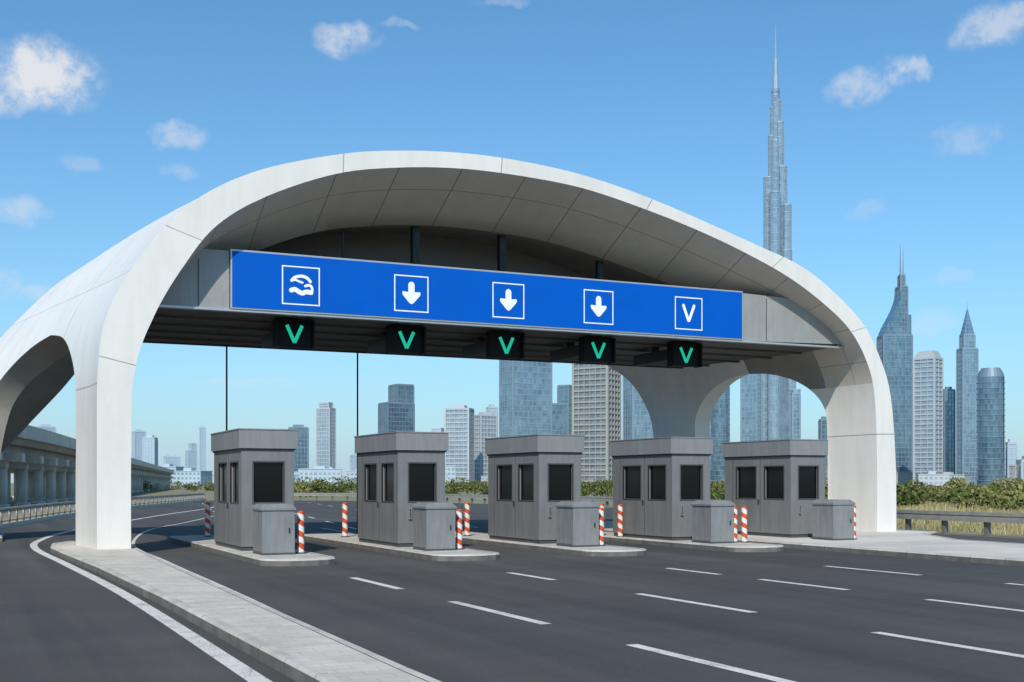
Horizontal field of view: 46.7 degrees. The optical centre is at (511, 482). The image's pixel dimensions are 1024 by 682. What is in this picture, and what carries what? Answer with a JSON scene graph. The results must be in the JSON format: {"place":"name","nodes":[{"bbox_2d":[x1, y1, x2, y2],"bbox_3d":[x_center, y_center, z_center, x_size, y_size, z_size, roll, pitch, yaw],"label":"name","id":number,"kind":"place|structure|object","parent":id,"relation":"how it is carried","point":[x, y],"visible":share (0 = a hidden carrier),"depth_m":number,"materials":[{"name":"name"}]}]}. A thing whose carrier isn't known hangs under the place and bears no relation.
{"place":"outdoors","nodes":[
{"label":"outdoors","id":0,"kind":"place"},
{"bbox_2d":[0,531,3,541],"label":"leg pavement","id":1,"kind":"structure","parent":0,"point":[1,535],"depth_m":37.51,"materials":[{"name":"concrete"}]},
{"bbox_2d":[35,424,55,432],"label":"skyscraper","id":2,"kind":"structure","parent":0,"point":[48,427],"depth_m":1205.94,"materials":[{"name":"white glass"}]},
{"bbox_2d":[131,429,145,460],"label":"skyscraper","id":3,"kind":"structure","parent":0,"point":[137,435],"depth_m":1426.76,"materials":[{"name":"blue glass"}]},
{"bbox_2d":[142,435,157,464],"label":"skyscraper","id":4,"kind":"structure","parent":0,"point":[149,448],"depth_m":1333.74,"materials":[{"name":"blue glass"}]},
{"bbox_2d":[163,455,180,466],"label":"skyscraper","id":5,"kind":"structure","parent":0,"point":[174,460],"depth_m":1532.77,"materials":[{"name":"white glass"}]},
{"bbox_2d":[161,464,183,470],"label":"building","id":6,"kind":"structure","parent":0,"point":[172,467],"depth_m":878.86,"materials":[{"name":"white glass"}]},
{"bbox_2d":[185,443,196,470],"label":"skyscraper","id":7,"kind":"structure","parent":0,"point":[191,457],"depth_m":1541.77,"materials":[{"name":"blue glass"}]},
{"bbox_2d":[171,468,212,485],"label":"building","id":8,"kind":"structure","parent":0,"point":[188,475],"depth_m":828.57,"materials":[{"name":"white concrete"}]},
{"bbox_2d":[199,425,205,470],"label":"skyscraper","id":9,"kind":"structure","parent":0,"point":[202,447],"depth_m":1642.70,"materials":[{"name":"blue glass"}]},
{"bbox_2d":[50,541,440,681],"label":"median pavement","id":10,"kind":"structure","parent":0,"point":[297,650],"depth_m":14.18,"materials":[{"name":"concrete"}]},
{"bbox_2d":[0,151,895,548],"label":"toll plaza canopy","id":11,"kind":"object","parent":10,"relation":"on","point":[96,323],"visible":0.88,"depth_m":36.62,"materials":[{"name":"concrete"}]},
{"bbox_2d":[262,318,314,348],"bbox_3d":[-6.756,-4.250,34.839,1.120,0.820,3.140,0,0,-25],"label":"lane signal","id":12,"kind":"object","parent":11,"relation":"attached to","point":[293,333],"visible":1,"depth_m":33.56,"materials":[{"name":"black metal"}]},
{"bbox_2d":[368,325,425,354],"bbox_3d":[-3.711,-4.250,36.259,1.120,0.820,3.140,0,0,-25],"label":"lane signal","id":13,"kind":"object","parent":11,"relation":"attached to","point":[401,339],"visible":1,"depth_m":35.01,"materials":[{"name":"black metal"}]},
{"bbox_2d":[229,249,742,339],"bbox_3d":[-0.035,-5.462,35.297,16.610,1.597,0.270,0,0,-25],"label":"overhead lane sign","id":14,"kind":"object","parent":11,"relation":"attached to","point":[279,282],"visible":1,"depth_m":34.66,"materials":[{"name":"blue metal"}]},
{"bbox_2d":[462,331,524,358],"bbox_3d":[-0.775,-4.250,37.628,1.120,0.820,3.140,0,0,-25],"label":"lane signal","id":15,"kind":"object","parent":11,"relation":"attached to","point":[501,344],"visible":1,"depth_m":36.42,"materials":[{"name":"black metal"}]},
{"bbox_2d":[550,336,615,363],"bbox_3d":[2.143,-4.250,38.989,1.120,0.820,3.140,0,0,-25],"label":"lane signal","id":16,"kind":"object","parent":11,"relation":"attached to","point":[595,349],"visible":1,"depth_m":37.80,"materials":[{"name":"black metal"}]},
{"bbox_2d":[633,342,701,367],"bbox_3d":[5.134,-4.250,40.383,1.120,0.820,3.140,0,0,-25],"label":"lane signal","id":17,"kind":"object","parent":11,"relation":"attached to","point":[684,354],"visible":1,"depth_m":39.21,"materials":[{"name":"black metal"}]},
{"bbox_2d":[288,424,308,471],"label":"skyscraper","id":18,"kind":"structure","parent":0,"point":[301,456],"depth_m":1078.85,"materials":[{"name":"blue glass"}]},
{"bbox_2d":[299,466,341,485],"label":"building","id":19,"kind":"structure","parent":0,"point":[320,472],"depth_m":820.53,"materials":[{"name":"white concrete"}]},
{"bbox_2d":[316,402,335,468],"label":"skyscraper","id":20,"kind":"structure","parent":0,"point":[326,434],"depth_m":1180.99,"materials":[{"name":"grey glass"}]},
{"bbox_2d":[345,468,356,482],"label":"building","id":21,"kind":"structure","parent":0,"point":[351,475],"depth_m":884.28,"materials":[{"name":"white concrete"}]},
{"bbox_2d":[350,453,356,470],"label":"skyscraper","id":22,"kind":"structure","parent":0,"point":[353,462],"depth_m":1282.84,"materials":[{"name":"blue glass"}]},
{"bbox_2d":[378,384,414,432],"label":"skyscraper","id":23,"kind":"structure","parent":0,"point":[396,411],"depth_m":988.84,"materials":[{"name":"blue glass"}]},
{"bbox_2d":[431,428,443,431],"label":"skyscraper","id":24,"kind":"structure","parent":0,"point":[437,429],"depth_m":1290.96,"materials":[{"name":"white glass"}]},
{"bbox_2d":[445,465,455,484],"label":"building","id":25,"kind":"structure","parent":0,"point":[450,473],"depth_m":838.74,"materials":[{"name":"white concrete"}]},
{"bbox_2d":[444,405,473,482],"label":"skyscraper","id":26,"kind":"structure","parent":0,"point":[459,426],"depth_m":891.82,"materials":[{"name":"white glass"}]},
{"bbox_2d":[474,412,497,481],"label":"skyscraper","id":27,"kind":"structure","parent":0,"point":[485,424],"depth_m":943.55,"materials":[{"name":"white glass"}]},
{"bbox_2d":[486,404,497,414],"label":"skyscraper","id":28,"kind":"structure","parent":0,"point":[492,408],"depth_m":1097.38,"materials":[{"name":"white glass"}]},
{"bbox_2d":[0,500,1023,681],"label":"asphalt road","id":29,"kind":"structure","parent":0,"point":[59,622],"depth_m":16.48,"materials":[{"name":"grey asphalt"}]},
{"bbox_2d":[0,493,205,528],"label":"roadside railing","id":30,"kind":"object","parent":29,"relation":"on","point":[34,510],"visible":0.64,"depth_m":60.78,"materials":[{"name":"metal"}]},
{"bbox_2d":[169,535,334,565],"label":"traffic island","id":31,"kind":"structure","parent":29,"relation":"on","point":[208,544],"depth_m":27.13,"materials":[{"name":"concrete"}]},
{"bbox_2d":[204,502,210,536],"bbox_3d":[-9.404,1.128,36.660,0.240,1.050,0.240,0,0,-25],"label":"striped bollard","id":32,"kind":"object","parent":31,"relation":"on","point":[207,519],"visible":1,"depth_m":36.59,"materials":[{"name":"white plastic"}]},
{"bbox_2d":[210,428,297,550],"bbox_3d":[-6.706,0.163,30.636,1.470,2.980,3.570,0,0,-25],"label":"toll booth","id":33,"kind":"object","parent":31,"relation":"on","point":[253,467],"visible":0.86,"depth_m":29.23,"materials":[{"name":"grey metal"}]},
{"bbox_2d":[226,345,227,430],"bbox_3d":[-9.642,-1.425,40.080,0.280,6.450,0.280,0,0,-25],"label":"support pole","id":34,"kind":"object","parent":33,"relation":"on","point":[226,387],"visible":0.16,"depth_m":40.05,"materials":[{"name":"metal"}]},
{"bbox_2d":[252,503,295,554],"bbox_3d":[-5.578,1.068,27.769,0.820,1.170,0.990,0,0,-25],"label":"utility cabinet","id":35,"kind":"object","parent":31,"relation":"on","point":[273,528],"visible":1,"depth_m":27.38,"materials":[{"name":"metal"}]},
{"bbox_2d":[296,511,305,553],"bbox_3d":[-4.961,1.153,27.864,0.240,1.000,0.240,0,0,-25],"label":"striped bollard","id":36,"kind":"object","parent":31,"relation":"on","point":[300,532],"visible":1,"depth_m":27.80,"materials":[{"name":"plastic"}]},
{"bbox_2d":[296,533,499,560],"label":"traffic island","id":37,"kind":"structure","parent":29,"relation":"on","point":[464,554],"depth_m":29.46,"materials":[{"name":"concrete"}]},
{"bbox_2d":[341,503,348,536],"bbox_3d":[-5.133,1.128,36.445,0.240,1.050,0.240,0,0,-25],"label":"striped bollard","id":38,"kind":"object","parent":37,"relation":"on","point":[344,519],"visible":1,"depth_m":36.37,"materials":[{"name":"plastic"}]},
{"bbox_2d":[354,352,357,533],"bbox_3d":[-5.473,-1.425,42.024,0.280,6.450,0.280,0,0,-25],"label":"support pole","id":39,"kind":"object","parent":37,"relation":"on","point":[357,435],"visible":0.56,"depth_m":41.99,"materials":[{"name":"metal"}]},
{"bbox_2d":[354,431,448,546],"bbox_3d":[-3.062,0.163,32.335,1.470,2.980,3.570,0,0,-25],"label":"toll booth","id":40,"kind":"object","parent":37,"relation":"on","point":[401,474],"visible":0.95,"depth_m":30.98,"materials":[{"name":"grey metal"}]},
{"bbox_2d":[412,502,456,550],"bbox_3d":[-1.935,1.068,29.468,0.820,1.170,0.990,0,0,-25],"label":"utility cabinet","id":41,"kind":"object","parent":37,"relation":"on","point":[433,526],"visible":1,"depth_m":29.09,"materials":[{"name":"metal"}]},
{"bbox_2d":[456,509,463,549],"bbox_3d":[-1.317,1.153,29.563,0.240,1.000,0.240,0,0,-25],"label":"striped bollard","id":42,"kind":"object","parent":37,"relation":"on","point":[458,529],"visible":0.99,"depth_m":29.49,"materials":[{"name":"plastic"}]},
{"bbox_2d":[30,503,1023,681],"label":"road markings","id":43,"kind":"object","parent":29,"relation":"on","point":[240,668],"visible":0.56,"depth_m":15.49,"materials":[{"name":"paint"}]},
{"bbox_2d":[455,531,646,556],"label":"traffic island","id":44,"kind":"structure","parent":29,"relation":"on","point":[597,551],"depth_m":30.81,"materials":[{"name":"concrete"}]},
{"bbox_2d":[463,502,470,535],"bbox_3d":[-1.403,1.128,37.081,0.240,1.050,0.240,0,0,-25],"label":"striped bollard","id":45,"kind":"object","parent":44,"relation":"on","point":[467,518],"visible":1,"depth_m":37.02,"materials":[{"name":"plastic"}]},
{"bbox_2d":[484,434,584,543],"bbox_3d":[0.599,0.163,34.043,1.470,2.980,3.570,0,0,-25],"label":"toll booth","id":46,"kind":"object","parent":44,"relation":"on","point":[534,480],"visible":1,"depth_m":32.75,"materials":[{"name":"grey metal"}]},
{"bbox_2d":[555,501,599,546],"bbox_3d":[1.726,1.068,31.175,0.820,1.170,0.990,0,0,-25],"label":"utility cabinet","id":47,"kind":"object","parent":44,"relation":"on","point":[577,523],"visible":1,"depth_m":30.81,"materials":[{"name":"metal"}]},
{"bbox_2d":[599,508,604,545],"bbox_3d":[2.344,1.153,31.270,0.240,1.000,0.240,0,0,-25],"label":"striped bollard","id":48,"kind":"object","parent":44,"relation":"on","point":[601,526],"visible":0.72,"depth_m":31.20,"materials":[{"name":"plastic"}]},
{"bbox_2d":[294,493,1023,535],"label":"guard rail","id":49,"kind":"object","parent":29,"relation":"on","point":[986,518],"visible":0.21,"depth_m":42.68,"materials":[{"name":"grey metal"}]},
{"bbox_2d":[604,531,783,551],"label":"traffic island","id":50,"kind":"structure","parent":29,"relation":"on","point":[737,546],"depth_m":32.46,"materials":[{"name":"concrete"}]},
{"bbox_2d":[616,504,623,536],"bbox_3d":[3.321,1.153,36.416,0.240,1.000,0.240,0,0,-25],"label":"striped bollard","id":51,"kind":"object","parent":50,"relation":"on","point":[620,520],"visible":1,"depth_m":36.34,"materials":[{"name":"plastic"}]},
{"bbox_2d":[609,437,713,540],"bbox_3d":[4.460,0.163,35.843,1.470,2.980,3.570,0,0,-25],"label":"toll booth","id":52,"kind":"object","parent":50,"relation":"on","point":[661,485],"visible":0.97,"depth_m":34.63,"materials":[{"name":"grey metal"}]},
{"bbox_2d":[691,500,735,543],"bbox_3d":[5.587,1.068,32.976,0.820,1.170,0.990,0,0,-25],"label":"utility cabinet","id":53,"kind":"object","parent":50,"relation":"on","point":[712,521],"visible":1,"depth_m":32.62,"materials":[{"name":"metal"}]},
{"bbox_2d":[734,506,738,541],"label":"striped bollard","id":54,"kind":"object","parent":50,"relation":"on","point":[735,523],"visible":0.66,"depth_m":32.99,"materials":[{"name":"plastic"}]},
{"bbox_2d":[740,506,747,542],"bbox_3d":[6.468,1.153,33.028,0.240,1.000,0.240,0,0,-25],"label":"striped bollard","id":55,"kind":"object","parent":50,"relation":"on","point":[743,524],"visible":1,"depth_m":32.96,"materials":[{"name":"white plastic"}]},
{"bbox_2d":[0,0,1023,482],"label":"sky","id":56,"kind":"structure","parent":0,"point":[903,120],"materials":[{"name":"blue"}]},
{"bbox_2d":[3,483,1023,537],"bbox_3d":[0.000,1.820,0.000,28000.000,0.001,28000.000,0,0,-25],"label":"ground","id":57,"kind":"structure","parent":0,"point":[208,495],"depth_m":123.35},
{"bbox_2d":[0,425,173,507],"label":"elevated highway","id":58,"kind":"structure","parent":57,"relation":"on","point":[40,463],"depth_m":101.57,"materials":[{"name":"concrete"}]},
{"bbox_2d":[294,472,298,482],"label":"building","id":59,"kind":"structure","parent":57,"relation":"on","point":[296,475],"depth_m":820.94,"materials":[{"name":"white glass"}]},
{"bbox_2d":[481,476,487,481],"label":"building","id":60,"kind":"structure","parent":57,"relation":"on","point":[483,478],"depth_m":908.76,"materials":[{"name":"white concrete"}]},
{"bbox_2d":[143,476,1023,510],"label":"shrubs","id":61,"kind":"object","parent":57,"relation":"on","point":[960,491],"visible":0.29,"depth_m":110.32,"materials":[{"name":"green plant"}]},
{"bbox_2d":[876,248,912,471],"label":"skyscraper","id":62,"kind":"structure","parent":57,"relation":"on","point":[894,343],"depth_m":943.76,"materials":[{"name":"blue glass"}]},
{"bbox_2d":[1009,465,1014,481],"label":"building","id":63,"kind":"structure","parent":57,"relation":"on","point":[1011,471],"depth_m":792.53,"materials":[{"name":"beige concrete"}]},
{"bbox_2d":[499,360,551,436],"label":"skyscraper","id":64,"kind":"structure","parent":0,"point":[525,397],"depth_m":792.46,"materials":[{"name":"blue glass"}]},
{"bbox_2d":[552,385,571,434],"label":"skyscraper","id":65,"kind":"structure","parent":0,"point":[562,415],"depth_m":893.89,"materials":[{"name":"blue glass"}]},
{"bbox_2d":[572,363,620,485],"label":"skyscraper","id":66,"kind":"structure","parent":0,"point":[596,405],"depth_m":690.97,"materials":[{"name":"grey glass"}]},
{"bbox_2d":[623,376,653,439],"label":"skyscraper","id":67,"kind":"structure","parent":0,"point":[637,423],"depth_m":837.55,"materials":[{"name":"blue glass"}]},
{"bbox_2d":[710,386,729,482],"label":"skyscraper","id":68,"kind":"structure","parent":0,"point":[720,425],"depth_m":879.90,"materials":[{"name":"blue glass"}]},
{"bbox_2d":[740,374,761,441],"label":"skyscraper","id":69,"kind":"structure","parent":0,"point":[750,407],"depth_m":975.88,"materials":[{"name":"blue glass"}]},
{"bbox_2d":[762,24,800,439],"bbox_3d":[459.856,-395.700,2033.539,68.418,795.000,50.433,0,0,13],"label":"supertall tower","id":70,"kind":"structure","parent":0,"point":[777,239],"depth_m":2035.77,"materials":[{"name":"blue glass"}]},
{"bbox_2d":[790,390,800,438],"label":"skyscraper","id":71,"kind":"structure","parent":0,"point":[795,414],"depth_m":1067.01,"materials":[{"name":"blue glass"}]},
{"bbox_2d":[604,521,1023,566],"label":"pavement","id":72,"kind":"structure","parent":0,"point":[916,544],"depth_m":31.43,"materials":[{"name":"concrete"}]},
{"bbox_2d":[722,439,828,537],"bbox_3d":[8.285,0.163,37.627,1.470,2.980,3.570,0,0,-25],"label":"toll booth","id":73,"kind":"object","parent":72,"relation":"on","point":[776,488],"visible":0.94,"depth_m":36.45,"materials":[{"name":"grey metal"}]},
{"bbox_2d":[811,499,855,539],"bbox_3d":[9.412,1.068,34.759,0.820,1.170,0.990,0,0,-25],"label":"utility cabinet","id":74,"kind":"object","parent":72,"relation":"on","point":[832,519],"visible":1,"depth_m":34.41,"materials":[{"name":"metal"}]},
{"bbox_2d":[854,505,856,538],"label":"striped bollard","id":75,"kind":"object","parent":72,"relation":"on","point":[855,522],"visible":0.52,"depth_m":34.77,"materials":[{"name":"plastic"}]},
{"bbox_2d":[818,416,827,483],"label":"skyscraper","id":76,"kind":"structure","parent":0,"point":[822,428],"depth_m":964.49,"materials":[{"name":"blue glass"}]},
{"bbox_2d":[896,470,912,484],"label":"building","id":77,"kind":"structure","parent":0,"point":[902,477],"depth_m":913.69,"materials":[{"name":"grey glass"}]},
{"bbox_2d":[913,350,942,485],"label":"skyscraper","id":78,"kind":"structure","parent":0,"point":[927,410],"depth_m":844.77,"materials":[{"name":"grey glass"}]},
{"bbox_2d":[916,471,949,485],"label":"building","id":79,"kind":"structure","parent":0,"point":[932,477],"depth_m":793.80,"materials":[{"name":"white concrete"}]},
{"bbox_2d":[943,387,955,473],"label":"skyscraper","id":80,"kind":"structure","parent":0,"point":[949,429],"depth_m":1028.94,"materials":[{"name":"blue glass"}]},
{"bbox_2d":[943,472,970,484],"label":"building","id":81,"kind":"structure","parent":0,"point":[967,477],"depth_m":908.25,"materials":[{"name":"grey concrete"}]},
{"bbox_2d":[896,499,1023,534],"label":"dry grass","id":82,"kind":"structure","parent":0,"point":[996,527],"depth_m":52.43,"materials":[{"name":"plant"}]},
{"bbox_2d":[956,306,978,484],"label":"skyscraper","id":83,"kind":"structure","parent":0,"point":[967,361],"depth_m":974.86,"materials":[{"name":"blue glass"}]},
{"bbox_2d":[976,367,1004,485],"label":"skyscraper","id":84,"kind":"structure","parent":0,"point":[990,421],"depth_m":781.16,"materials":[{"name":"blue glass"}]},
{"bbox_2d":[1005,439,1017,483],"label":"skyscraper","id":85,"kind":"structure","parent":0,"point":[1011,451],"depth_m":827.12,"materials":[{"name":"white glass"}]},
{"bbox_2d":[1015,456,1023,482],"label":"skyscraper","id":86,"kind":"structure","parent":0,"point":[1019,468],"depth_m":732.39,"materials":[{"name":"white glass"}]}
]}

